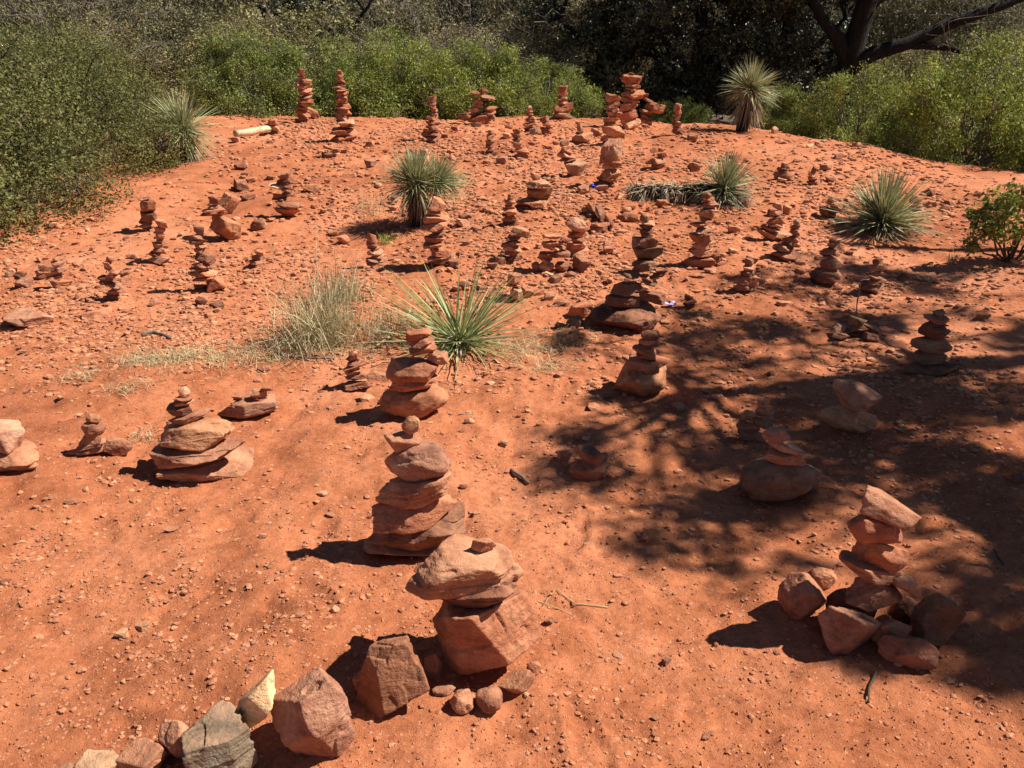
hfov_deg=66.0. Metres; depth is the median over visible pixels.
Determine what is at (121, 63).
shrub
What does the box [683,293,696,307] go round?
cairn
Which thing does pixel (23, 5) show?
shrub
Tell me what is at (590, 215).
rock
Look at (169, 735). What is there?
boulder
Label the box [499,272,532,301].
cairn
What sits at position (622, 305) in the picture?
cairn
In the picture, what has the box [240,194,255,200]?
rock
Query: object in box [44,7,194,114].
shrub
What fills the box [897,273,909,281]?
rock
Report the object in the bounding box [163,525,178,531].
rock
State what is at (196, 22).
shrub
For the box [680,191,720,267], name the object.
cairn
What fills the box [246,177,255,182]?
rock
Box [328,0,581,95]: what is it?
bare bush
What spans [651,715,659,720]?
rock
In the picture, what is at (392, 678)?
boulder
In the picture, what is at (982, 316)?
rock
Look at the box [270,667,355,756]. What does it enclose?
boulder
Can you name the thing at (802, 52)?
oak tree
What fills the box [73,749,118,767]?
rock
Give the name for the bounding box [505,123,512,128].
rock
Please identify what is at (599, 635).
rock
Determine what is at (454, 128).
rock
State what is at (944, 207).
rock
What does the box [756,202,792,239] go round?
cairn
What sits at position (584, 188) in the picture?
rock
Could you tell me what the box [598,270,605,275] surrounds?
rock
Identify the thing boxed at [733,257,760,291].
cairn
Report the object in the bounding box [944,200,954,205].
rock
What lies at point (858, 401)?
cairn
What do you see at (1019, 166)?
shrub
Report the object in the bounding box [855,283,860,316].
stick
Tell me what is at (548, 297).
rock
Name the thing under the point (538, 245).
rock
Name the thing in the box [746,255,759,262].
rock
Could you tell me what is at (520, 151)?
cairn
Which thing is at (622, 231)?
rock
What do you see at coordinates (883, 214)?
yucca
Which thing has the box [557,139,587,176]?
cairn
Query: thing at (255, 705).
rock
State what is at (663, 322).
rock
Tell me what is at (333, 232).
rock
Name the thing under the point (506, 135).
rock
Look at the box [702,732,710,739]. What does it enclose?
rock
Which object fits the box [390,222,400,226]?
rock
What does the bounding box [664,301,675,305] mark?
litter
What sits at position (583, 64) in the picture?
shrub
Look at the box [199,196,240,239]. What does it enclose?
cairn
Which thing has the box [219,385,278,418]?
cairn
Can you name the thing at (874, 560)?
cairn
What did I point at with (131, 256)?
rock
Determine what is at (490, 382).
rock
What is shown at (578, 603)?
straw
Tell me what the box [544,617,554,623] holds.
rock
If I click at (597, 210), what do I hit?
cairn
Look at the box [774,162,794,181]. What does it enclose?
cairn
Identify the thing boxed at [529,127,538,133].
rock
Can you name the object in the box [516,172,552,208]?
cairn
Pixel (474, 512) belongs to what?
rock
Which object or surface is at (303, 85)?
cairn
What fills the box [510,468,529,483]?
stick
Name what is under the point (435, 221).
cairn
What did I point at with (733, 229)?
rock
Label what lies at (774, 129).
rock
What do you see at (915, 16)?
shrub
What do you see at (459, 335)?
yucca
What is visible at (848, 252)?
rock
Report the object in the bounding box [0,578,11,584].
rock
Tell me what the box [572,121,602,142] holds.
cairn
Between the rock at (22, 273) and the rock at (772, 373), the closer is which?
the rock at (772, 373)
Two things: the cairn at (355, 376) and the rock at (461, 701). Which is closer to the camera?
the rock at (461, 701)
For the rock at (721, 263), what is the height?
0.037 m
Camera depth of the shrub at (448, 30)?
17.37 m
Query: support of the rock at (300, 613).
on the ground at (294, 468)
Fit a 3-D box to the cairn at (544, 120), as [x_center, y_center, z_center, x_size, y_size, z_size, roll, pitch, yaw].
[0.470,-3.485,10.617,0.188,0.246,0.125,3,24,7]
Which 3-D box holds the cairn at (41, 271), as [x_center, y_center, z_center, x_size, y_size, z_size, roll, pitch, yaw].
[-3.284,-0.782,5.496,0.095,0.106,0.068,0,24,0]
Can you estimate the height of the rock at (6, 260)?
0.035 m
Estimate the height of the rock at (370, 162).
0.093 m
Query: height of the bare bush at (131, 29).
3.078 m
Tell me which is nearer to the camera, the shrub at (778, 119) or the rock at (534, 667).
the rock at (534, 667)
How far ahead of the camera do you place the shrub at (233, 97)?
13.08 m
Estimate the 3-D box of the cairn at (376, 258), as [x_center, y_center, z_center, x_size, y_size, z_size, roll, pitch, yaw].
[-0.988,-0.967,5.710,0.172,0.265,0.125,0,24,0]
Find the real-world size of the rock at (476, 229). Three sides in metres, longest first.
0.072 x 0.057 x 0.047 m
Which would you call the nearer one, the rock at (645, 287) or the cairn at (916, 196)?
the rock at (645, 287)
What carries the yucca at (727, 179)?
on the ground at (294, 468)
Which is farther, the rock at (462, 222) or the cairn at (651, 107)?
the cairn at (651, 107)
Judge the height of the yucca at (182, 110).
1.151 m
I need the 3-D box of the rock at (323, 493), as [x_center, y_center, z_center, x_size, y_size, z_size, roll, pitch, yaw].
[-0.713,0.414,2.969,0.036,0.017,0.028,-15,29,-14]
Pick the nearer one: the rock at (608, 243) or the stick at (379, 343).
the stick at (379, 343)
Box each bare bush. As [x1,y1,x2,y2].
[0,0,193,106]
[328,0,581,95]
[876,0,1023,145]
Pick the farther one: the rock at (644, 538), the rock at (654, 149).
the rock at (654, 149)
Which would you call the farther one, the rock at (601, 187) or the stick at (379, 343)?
the rock at (601, 187)
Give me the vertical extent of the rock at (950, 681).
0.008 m
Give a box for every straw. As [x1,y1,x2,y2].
[536,600,571,614]
[556,588,607,607]
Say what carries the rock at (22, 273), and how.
on the ground at (294, 468)
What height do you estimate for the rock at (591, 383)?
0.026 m
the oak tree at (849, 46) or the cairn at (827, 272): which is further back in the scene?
the oak tree at (849, 46)
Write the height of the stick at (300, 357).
0.040 m
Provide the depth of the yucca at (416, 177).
6.59 m
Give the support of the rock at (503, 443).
on the ground at (294, 468)
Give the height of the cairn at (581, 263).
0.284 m
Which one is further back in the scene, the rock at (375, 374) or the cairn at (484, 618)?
the rock at (375, 374)
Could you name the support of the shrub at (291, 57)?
on the ground at (294, 468)
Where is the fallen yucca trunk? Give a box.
[614,170,728,203]
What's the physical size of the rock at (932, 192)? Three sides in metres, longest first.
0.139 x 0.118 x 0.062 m
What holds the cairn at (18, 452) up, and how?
on the ground at (294, 468)
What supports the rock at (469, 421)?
on the ground at (294, 468)
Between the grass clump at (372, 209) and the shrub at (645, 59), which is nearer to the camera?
the grass clump at (372, 209)
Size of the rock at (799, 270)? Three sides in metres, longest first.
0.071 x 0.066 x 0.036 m
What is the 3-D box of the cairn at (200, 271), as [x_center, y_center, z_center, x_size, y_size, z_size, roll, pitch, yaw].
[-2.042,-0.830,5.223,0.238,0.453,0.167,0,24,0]
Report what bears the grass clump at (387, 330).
on the ground at (294, 468)
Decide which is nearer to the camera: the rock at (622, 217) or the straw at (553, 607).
the straw at (553, 607)
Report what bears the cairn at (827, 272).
on the ground at (294, 468)
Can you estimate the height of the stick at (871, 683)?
0.012 m
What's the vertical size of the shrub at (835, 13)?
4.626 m
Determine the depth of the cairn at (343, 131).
9.76 m
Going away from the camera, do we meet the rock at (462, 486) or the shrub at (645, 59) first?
the rock at (462, 486)
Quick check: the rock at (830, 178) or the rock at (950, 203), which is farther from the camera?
the rock at (830, 178)
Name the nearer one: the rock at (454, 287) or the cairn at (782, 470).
the cairn at (782, 470)
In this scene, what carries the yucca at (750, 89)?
on the ground at (294, 468)
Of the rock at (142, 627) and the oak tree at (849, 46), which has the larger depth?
the oak tree at (849, 46)
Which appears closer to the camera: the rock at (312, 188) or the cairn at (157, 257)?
the cairn at (157, 257)
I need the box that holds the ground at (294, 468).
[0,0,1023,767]
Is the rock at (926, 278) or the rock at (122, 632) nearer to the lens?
the rock at (122, 632)
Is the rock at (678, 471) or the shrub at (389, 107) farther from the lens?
the shrub at (389, 107)
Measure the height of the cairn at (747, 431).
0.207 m
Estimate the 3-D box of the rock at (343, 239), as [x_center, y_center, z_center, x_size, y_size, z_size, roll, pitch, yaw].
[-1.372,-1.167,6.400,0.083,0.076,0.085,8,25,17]
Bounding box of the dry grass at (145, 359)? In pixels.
[66,222,616,397]
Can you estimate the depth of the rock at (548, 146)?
9.75 m
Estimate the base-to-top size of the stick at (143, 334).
0.040 m
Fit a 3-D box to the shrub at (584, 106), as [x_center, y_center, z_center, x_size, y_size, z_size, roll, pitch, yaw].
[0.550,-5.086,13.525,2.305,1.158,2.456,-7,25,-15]
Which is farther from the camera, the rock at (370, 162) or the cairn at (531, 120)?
the cairn at (531, 120)
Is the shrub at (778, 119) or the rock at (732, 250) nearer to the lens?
the rock at (732, 250)
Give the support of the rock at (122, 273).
on the ground at (294, 468)
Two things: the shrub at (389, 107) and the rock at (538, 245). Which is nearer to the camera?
the rock at (538, 245)
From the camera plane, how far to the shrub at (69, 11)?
19.77 m
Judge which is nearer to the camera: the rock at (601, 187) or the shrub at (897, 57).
the rock at (601, 187)
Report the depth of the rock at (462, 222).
6.63 m
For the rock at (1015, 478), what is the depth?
3.04 m
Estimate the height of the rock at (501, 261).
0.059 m
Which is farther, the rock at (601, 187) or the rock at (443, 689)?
the rock at (601, 187)
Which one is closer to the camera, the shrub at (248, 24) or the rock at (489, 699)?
the rock at (489, 699)
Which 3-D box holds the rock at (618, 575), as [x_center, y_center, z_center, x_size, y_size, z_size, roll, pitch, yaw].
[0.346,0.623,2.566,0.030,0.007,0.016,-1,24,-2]
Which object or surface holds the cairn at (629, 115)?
on the ground at (294, 468)
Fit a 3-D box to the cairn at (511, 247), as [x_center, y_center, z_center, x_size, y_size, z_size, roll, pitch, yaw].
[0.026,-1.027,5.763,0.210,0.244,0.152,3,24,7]
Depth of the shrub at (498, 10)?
20.36 m
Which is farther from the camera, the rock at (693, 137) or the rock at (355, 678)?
the rock at (693, 137)
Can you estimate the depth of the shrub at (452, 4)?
24.12 m
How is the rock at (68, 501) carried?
on the ground at (294, 468)
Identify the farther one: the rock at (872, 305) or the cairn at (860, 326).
the rock at (872, 305)
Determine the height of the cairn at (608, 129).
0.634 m
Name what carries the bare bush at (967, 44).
on the ground at (294, 468)
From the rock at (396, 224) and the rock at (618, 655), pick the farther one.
the rock at (396, 224)
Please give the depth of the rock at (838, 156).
9.01 m
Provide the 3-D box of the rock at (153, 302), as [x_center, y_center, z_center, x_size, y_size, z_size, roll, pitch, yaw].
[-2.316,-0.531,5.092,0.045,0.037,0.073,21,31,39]
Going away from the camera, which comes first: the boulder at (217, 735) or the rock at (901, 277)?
the boulder at (217, 735)
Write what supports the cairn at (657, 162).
on the ground at (294, 468)
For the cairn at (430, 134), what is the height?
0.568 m
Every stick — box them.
[141,330,170,338]
[277,352,334,358]
[371,330,401,348]
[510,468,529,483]
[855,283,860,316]
[867,669,877,702]
[992,549,1003,564]
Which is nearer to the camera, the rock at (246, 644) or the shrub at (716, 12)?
the rock at (246, 644)
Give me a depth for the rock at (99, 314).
4.83 m
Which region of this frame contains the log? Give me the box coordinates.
[233,125,272,136]
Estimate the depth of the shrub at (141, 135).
8.32 m
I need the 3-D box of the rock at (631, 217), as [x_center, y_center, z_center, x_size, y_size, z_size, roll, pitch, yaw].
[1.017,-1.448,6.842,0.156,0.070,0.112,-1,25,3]
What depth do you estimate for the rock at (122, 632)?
2.30 m
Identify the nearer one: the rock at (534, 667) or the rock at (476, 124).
the rock at (534, 667)
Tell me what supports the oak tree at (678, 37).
on the ground at (294, 468)
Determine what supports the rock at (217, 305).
on the ground at (294, 468)
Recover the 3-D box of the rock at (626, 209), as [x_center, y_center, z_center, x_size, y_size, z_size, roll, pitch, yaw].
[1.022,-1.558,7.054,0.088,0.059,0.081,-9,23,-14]
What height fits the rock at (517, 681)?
0.072 m
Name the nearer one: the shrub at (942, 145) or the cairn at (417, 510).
the cairn at (417, 510)
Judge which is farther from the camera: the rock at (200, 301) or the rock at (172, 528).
the rock at (200, 301)
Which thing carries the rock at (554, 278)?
on the ground at (294, 468)
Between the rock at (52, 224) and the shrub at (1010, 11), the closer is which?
the rock at (52, 224)
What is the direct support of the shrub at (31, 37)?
on the ground at (294, 468)
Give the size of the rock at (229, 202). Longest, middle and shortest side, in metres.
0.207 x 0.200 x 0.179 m
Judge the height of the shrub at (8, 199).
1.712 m
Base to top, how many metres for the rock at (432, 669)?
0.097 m
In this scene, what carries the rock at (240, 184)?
on the ground at (294, 468)
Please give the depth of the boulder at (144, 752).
1.85 m
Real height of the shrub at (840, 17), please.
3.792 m
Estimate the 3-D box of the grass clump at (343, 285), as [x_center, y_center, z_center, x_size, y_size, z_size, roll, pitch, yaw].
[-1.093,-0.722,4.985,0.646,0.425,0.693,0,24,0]
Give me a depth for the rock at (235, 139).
10.10 m
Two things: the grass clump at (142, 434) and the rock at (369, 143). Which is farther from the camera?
the rock at (369, 143)
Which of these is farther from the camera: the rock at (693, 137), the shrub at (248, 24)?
the shrub at (248, 24)
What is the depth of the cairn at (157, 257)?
5.72 m
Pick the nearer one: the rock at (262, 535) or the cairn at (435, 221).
the rock at (262, 535)
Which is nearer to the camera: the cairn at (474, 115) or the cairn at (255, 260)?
the cairn at (255, 260)
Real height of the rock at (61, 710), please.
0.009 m
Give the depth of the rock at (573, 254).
5.91 m
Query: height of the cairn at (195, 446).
0.377 m
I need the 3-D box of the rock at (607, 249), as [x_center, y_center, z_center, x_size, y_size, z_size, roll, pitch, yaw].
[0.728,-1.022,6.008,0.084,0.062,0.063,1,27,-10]
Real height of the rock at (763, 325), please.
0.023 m
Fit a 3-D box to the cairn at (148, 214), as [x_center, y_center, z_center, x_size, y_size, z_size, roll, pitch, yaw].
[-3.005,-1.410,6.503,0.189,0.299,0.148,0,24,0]
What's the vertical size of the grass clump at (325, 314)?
0.638 m
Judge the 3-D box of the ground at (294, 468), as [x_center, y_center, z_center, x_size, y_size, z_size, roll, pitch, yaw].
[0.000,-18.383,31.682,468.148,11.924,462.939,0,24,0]
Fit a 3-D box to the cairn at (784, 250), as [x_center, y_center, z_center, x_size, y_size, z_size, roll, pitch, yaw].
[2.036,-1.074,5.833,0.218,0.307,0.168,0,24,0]
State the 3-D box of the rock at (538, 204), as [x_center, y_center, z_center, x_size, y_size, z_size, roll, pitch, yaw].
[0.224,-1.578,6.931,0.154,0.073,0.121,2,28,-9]
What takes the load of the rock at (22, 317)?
on the ground at (294, 468)
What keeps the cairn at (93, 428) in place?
on the ground at (294, 468)
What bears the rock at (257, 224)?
on the ground at (294, 468)
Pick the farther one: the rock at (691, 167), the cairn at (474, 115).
the cairn at (474, 115)
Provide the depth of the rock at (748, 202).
7.19 m
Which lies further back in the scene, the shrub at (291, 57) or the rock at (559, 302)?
the shrub at (291, 57)
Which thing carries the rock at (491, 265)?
on the ground at (294, 468)
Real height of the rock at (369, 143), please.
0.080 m
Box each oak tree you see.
[506,0,726,116]
[564,0,804,122]
[690,0,868,123]
[807,0,1023,132]
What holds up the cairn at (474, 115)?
on the ground at (294, 468)
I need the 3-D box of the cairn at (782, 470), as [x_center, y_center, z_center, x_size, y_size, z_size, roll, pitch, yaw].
[1.028,0.301,2.999,0.318,0.306,0.210,0,24,0]
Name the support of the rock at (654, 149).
on the ground at (294, 468)
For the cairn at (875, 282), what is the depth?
5.24 m
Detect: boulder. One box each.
[115,737,167,767]
[158,718,188,757]
[181,700,258,767]
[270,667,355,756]
[356,633,429,717]
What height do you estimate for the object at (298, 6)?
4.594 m
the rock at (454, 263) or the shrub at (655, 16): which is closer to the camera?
the rock at (454, 263)
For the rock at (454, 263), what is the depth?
5.64 m
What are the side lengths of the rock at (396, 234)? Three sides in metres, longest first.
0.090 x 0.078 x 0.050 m
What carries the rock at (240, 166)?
on the ground at (294, 468)
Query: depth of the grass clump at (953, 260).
5.91 m
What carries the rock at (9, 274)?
on the ground at (294, 468)
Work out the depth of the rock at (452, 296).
5.20 m
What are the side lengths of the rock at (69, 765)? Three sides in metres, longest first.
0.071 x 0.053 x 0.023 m
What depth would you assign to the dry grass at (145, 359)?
4.18 m
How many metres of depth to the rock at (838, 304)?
5.06 m
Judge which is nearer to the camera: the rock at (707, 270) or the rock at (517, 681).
the rock at (517, 681)
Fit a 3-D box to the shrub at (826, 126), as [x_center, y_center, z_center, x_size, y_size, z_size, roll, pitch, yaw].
[5.258,-4.079,11.704,2.364,1.519,2.519,15,28,30]
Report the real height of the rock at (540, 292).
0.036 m
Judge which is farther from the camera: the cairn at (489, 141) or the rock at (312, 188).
the cairn at (489, 141)
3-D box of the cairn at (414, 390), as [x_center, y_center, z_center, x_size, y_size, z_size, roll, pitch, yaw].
[-0.439,-0.044,3.530,0.315,0.424,0.221,0,24,0]
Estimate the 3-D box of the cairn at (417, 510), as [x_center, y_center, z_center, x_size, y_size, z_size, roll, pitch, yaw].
[-0.321,0.333,2.556,0.349,0.505,0.186,0,24,0]
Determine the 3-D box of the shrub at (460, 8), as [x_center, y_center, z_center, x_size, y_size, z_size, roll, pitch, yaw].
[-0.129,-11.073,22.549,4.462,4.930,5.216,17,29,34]
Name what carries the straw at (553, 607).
on the ground at (294, 468)
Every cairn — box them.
[0,419,39,471]
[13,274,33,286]
[34,264,47,278]
[45,257,73,287]
[67,413,132,455]
[97,256,124,299]
[136,195,156,230]
[147,219,169,264]
[149,386,254,482]
[186,224,226,291]
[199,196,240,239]
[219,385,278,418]
[248,249,265,267]
[268,119,279,133]
[268,172,302,216]
[294,68,318,121]
[321,145,339,157]
[330,70,357,142]
[343,351,371,390]
[363,416,466,555]
[366,233,387,268]
[380,328,448,417]
[405,534,541,674]
[421,95,441,142]
[422,196,451,265]
[457,88,497,123]
[485,130,497,154]
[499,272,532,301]
[501,226,530,260]
[502,194,518,225]
[511,128,529,157]
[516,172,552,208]
[523,105,537,130]
[531,232,590,276]
[540,116,552,133]
[547,85,572,118]
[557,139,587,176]
[557,444,607,480]
[565,217,588,253]
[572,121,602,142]
[586,203,613,231]
[590,213,667,330]
[593,138,623,186]
[600,93,624,143]
[613,330,669,396]
[618,72,644,129]
[639,93,665,124]
[645,152,666,168]
[671,103,683,134]
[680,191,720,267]
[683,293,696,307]
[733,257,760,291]
[736,397,773,442]
[739,427,821,501]
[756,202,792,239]
[770,218,800,260]
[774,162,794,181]
[777,485,965,670]
[806,166,817,184]
[809,237,841,283]
[819,196,847,218]
[820,379,882,432]
[831,315,881,341]
[858,257,886,292]
[904,309,960,376]
[909,195,921,210]
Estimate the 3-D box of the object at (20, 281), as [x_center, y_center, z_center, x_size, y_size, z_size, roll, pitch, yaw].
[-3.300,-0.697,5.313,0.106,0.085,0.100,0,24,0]
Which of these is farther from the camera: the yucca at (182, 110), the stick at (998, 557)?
the yucca at (182, 110)
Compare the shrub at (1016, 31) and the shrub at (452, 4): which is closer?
the shrub at (1016, 31)
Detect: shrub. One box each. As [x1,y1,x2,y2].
[0,0,95,45]
[0,0,184,49]
[0,16,203,194]
[0,30,64,57]
[0,59,141,244]
[1,6,185,135]
[28,0,220,94]
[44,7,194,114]
[118,8,252,116]
[132,0,277,55]
[154,0,369,63]
[157,0,384,113]
[177,23,326,117]
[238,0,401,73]
[239,28,401,116]
[244,0,467,57]
[318,21,450,114]
[322,23,462,120]
[358,0,506,50]
[400,33,547,120]
[412,18,524,84]
[423,0,586,45]
[442,0,690,81]
[452,7,661,118]
[484,51,606,118]
[509,1,719,121]
[575,0,724,72]
[629,0,811,84]
[650,95,717,123]
[706,0,875,105]
[727,81,823,134]
[778,0,971,81]
[782,57,940,153]
[815,0,1023,85]
[820,49,970,119]
[845,24,1023,169]
[856,27,1023,131]
[877,0,1023,102]
[960,174,1023,261]
[976,25,1023,93]
[981,112,1023,170]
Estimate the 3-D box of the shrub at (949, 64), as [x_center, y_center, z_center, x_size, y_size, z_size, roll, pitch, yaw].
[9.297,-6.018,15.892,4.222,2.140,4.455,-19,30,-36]
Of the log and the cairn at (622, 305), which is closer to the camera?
the cairn at (622, 305)
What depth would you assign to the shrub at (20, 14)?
24.41 m
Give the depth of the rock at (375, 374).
3.98 m
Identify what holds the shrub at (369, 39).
on the ground at (294, 468)
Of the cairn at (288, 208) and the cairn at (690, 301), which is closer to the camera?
the cairn at (690, 301)
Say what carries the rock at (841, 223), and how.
on the ground at (294, 468)
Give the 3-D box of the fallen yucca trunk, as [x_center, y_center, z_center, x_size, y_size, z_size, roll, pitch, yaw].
[1.450,-1.861,7.365,1.107,0.258,0.553,0,24,0]
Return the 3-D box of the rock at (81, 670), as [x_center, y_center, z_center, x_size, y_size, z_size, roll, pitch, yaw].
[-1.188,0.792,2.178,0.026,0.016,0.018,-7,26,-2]
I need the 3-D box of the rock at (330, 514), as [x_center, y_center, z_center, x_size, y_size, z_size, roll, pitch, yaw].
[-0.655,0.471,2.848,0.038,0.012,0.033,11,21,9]
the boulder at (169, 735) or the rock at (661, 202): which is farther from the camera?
the rock at (661, 202)
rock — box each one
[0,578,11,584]
[1,258,10,263]
[2,307,54,326]
[4,272,13,276]
[14,271,26,276]
[48,222,56,227]
[57,707,66,713]
[57,762,73,767]
[63,498,75,504]
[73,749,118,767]
[77,667,86,673]
[81,307,112,320]
[113,628,127,637]
[119,270,129,276]
[126,254,135,258]
[135,621,149,632]
[149,299,159,305]
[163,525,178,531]
[195,297,206,304]
[208,301,223,308]
[219,192,240,214]
[230,137,240,141]
[233,163,246,168]
[233,178,249,190]
[237,669,275,728]
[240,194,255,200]
[242,641,250,647]
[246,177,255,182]
[250,219,266,229]
[258,533,266,538]
[291,610,305,617]
[301,184,321,192]
[318,490,327,495]
[325,511,335,516]
[328,230,337,235]
[330,605,339,612]
[337,235,349,243]
[352,671,360,693]
[364,157,375,166]
[365,140,374,146]
[366,368,388,381]
[386,206,396,210]
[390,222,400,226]
[390,233,400,237]
[423,654,442,680]
[432,682,455,695]
[447,258,459,267]
[449,294,456,299]
[450,688,473,713]
[451,126,457,131]
[452,285,460,290]
[456,218,469,226]
[457,281,469,288]
[458,214,471,218]
[459,484,467,488]
[464,418,474,423]
[471,122,481,126]
[472,510,481,514]
[474,227,481,232]
[476,685,502,712]
[477,196,485,200]
[486,263,497,267]
[486,381,494,384]
[495,256,505,263]
[496,156,507,163]
[498,669,534,693]
[500,440,507,446]
[503,133,510,138]
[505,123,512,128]
[526,661,540,675]
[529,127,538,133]
[530,200,544,208]
[532,289,543,294]
[535,243,541,247]
[543,145,553,148]
[544,292,555,296]
[544,293,553,300]
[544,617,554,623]
[549,274,561,282]
[554,299,565,306]
[566,315,584,327]
[567,299,593,317]
[571,252,586,256]
[577,184,589,193]
[581,290,587,294]
[582,436,589,440]
[587,212,594,217]
[587,381,595,385]
[593,631,602,638]
[596,185,608,190]
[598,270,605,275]
[602,246,613,252]
[603,240,612,245]
[613,652,623,658]
[614,573,622,577]
[616,213,627,221]
[616,229,625,233]
[617,193,627,198]
[621,207,631,212]
[623,212,637,221]
[638,285,648,291]
[641,535,648,541]
[650,146,657,152]
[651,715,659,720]
[655,199,668,206]
[660,319,670,325]
[660,432,668,437]
[662,657,671,665]
[674,469,682,472]
[687,133,697,141]
[687,163,700,171]
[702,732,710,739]
[704,268,716,272]
[712,636,720,641]
[716,261,725,265]
[728,225,740,232]
[728,248,739,252]
[742,199,751,207]
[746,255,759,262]
[759,323,769,327]
[767,370,775,375]
[771,126,778,133]
[795,268,805,273]
[819,164,831,170]
[825,175,836,181]
[834,153,843,159]
[835,220,845,226]
[836,302,847,307]
[846,250,853,254]
[869,302,882,308]
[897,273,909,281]
[921,189,934,194]
[922,275,932,281]
[925,201,938,205]
[939,205,950,209]
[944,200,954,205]
[946,678,954,683]
[976,313,991,319]
[1011,474,1023,482]
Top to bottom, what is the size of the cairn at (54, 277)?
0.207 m
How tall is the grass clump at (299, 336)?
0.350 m
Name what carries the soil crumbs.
on the ground at (294, 468)
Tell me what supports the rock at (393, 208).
on the ground at (294, 468)
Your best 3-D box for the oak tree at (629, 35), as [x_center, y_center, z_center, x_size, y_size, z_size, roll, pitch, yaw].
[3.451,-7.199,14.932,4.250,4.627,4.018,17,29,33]
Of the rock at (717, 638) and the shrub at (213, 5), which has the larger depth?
the shrub at (213, 5)
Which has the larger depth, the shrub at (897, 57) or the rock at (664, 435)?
the shrub at (897, 57)
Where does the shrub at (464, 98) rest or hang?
on the ground at (294, 468)
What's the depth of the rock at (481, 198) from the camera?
7.42 m
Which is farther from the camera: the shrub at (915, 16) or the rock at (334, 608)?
the shrub at (915, 16)
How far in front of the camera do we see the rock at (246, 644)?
2.21 m
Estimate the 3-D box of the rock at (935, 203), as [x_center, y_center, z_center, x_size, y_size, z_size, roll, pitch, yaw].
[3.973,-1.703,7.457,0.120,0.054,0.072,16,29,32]
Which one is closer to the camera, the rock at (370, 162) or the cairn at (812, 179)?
the cairn at (812, 179)
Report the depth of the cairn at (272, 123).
10.75 m
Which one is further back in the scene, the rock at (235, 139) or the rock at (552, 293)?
the rock at (235, 139)
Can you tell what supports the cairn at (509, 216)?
on the ground at (294, 468)
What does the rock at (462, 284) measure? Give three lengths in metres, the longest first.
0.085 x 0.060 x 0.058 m
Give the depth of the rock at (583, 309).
4.92 m
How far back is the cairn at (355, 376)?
3.85 m
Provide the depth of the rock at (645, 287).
5.22 m
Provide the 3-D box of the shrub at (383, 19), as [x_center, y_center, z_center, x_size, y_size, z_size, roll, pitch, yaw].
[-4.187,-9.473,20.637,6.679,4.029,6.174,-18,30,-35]
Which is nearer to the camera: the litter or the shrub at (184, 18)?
the litter
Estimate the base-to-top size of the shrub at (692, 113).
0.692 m
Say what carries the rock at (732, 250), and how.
on the ground at (294, 468)
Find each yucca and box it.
[140,83,234,162]
[359,237,557,374]
[369,139,480,229]
[683,145,771,209]
[716,55,783,133]
[821,162,952,247]
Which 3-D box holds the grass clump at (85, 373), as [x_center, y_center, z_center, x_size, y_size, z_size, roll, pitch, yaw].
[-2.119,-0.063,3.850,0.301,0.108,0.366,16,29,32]
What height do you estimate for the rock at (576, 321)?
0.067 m
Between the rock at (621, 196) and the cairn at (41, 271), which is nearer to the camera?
the cairn at (41, 271)
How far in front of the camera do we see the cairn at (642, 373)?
3.79 m
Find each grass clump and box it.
[46,362,106,388]
[119,425,160,443]
[238,288,354,369]
[240,245,396,356]
[290,247,383,308]
[308,280,439,353]
[351,186,394,220]
[376,230,400,246]
[943,250,962,264]
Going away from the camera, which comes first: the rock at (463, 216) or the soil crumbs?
the soil crumbs
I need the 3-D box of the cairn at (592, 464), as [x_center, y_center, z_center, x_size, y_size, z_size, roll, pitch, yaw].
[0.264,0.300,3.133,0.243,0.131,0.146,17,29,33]
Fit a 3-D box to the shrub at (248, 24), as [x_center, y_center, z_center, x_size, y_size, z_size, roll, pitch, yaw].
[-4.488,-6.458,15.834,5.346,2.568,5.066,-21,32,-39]
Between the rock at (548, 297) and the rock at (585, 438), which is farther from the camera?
the rock at (548, 297)
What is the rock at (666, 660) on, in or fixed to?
on the ground at (294, 468)
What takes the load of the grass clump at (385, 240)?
on the ground at (294, 468)
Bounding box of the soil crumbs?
[0,236,1023,767]
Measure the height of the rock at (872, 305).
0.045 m
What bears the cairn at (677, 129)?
on the ground at (294, 468)
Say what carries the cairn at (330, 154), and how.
on the ground at (294, 468)
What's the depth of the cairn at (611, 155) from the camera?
7.54 m
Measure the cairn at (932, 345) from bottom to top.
0.339 m
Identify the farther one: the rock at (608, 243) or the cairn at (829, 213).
the cairn at (829, 213)
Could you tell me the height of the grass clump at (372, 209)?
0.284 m
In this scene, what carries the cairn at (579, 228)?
on the ground at (294, 468)
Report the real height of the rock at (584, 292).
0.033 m

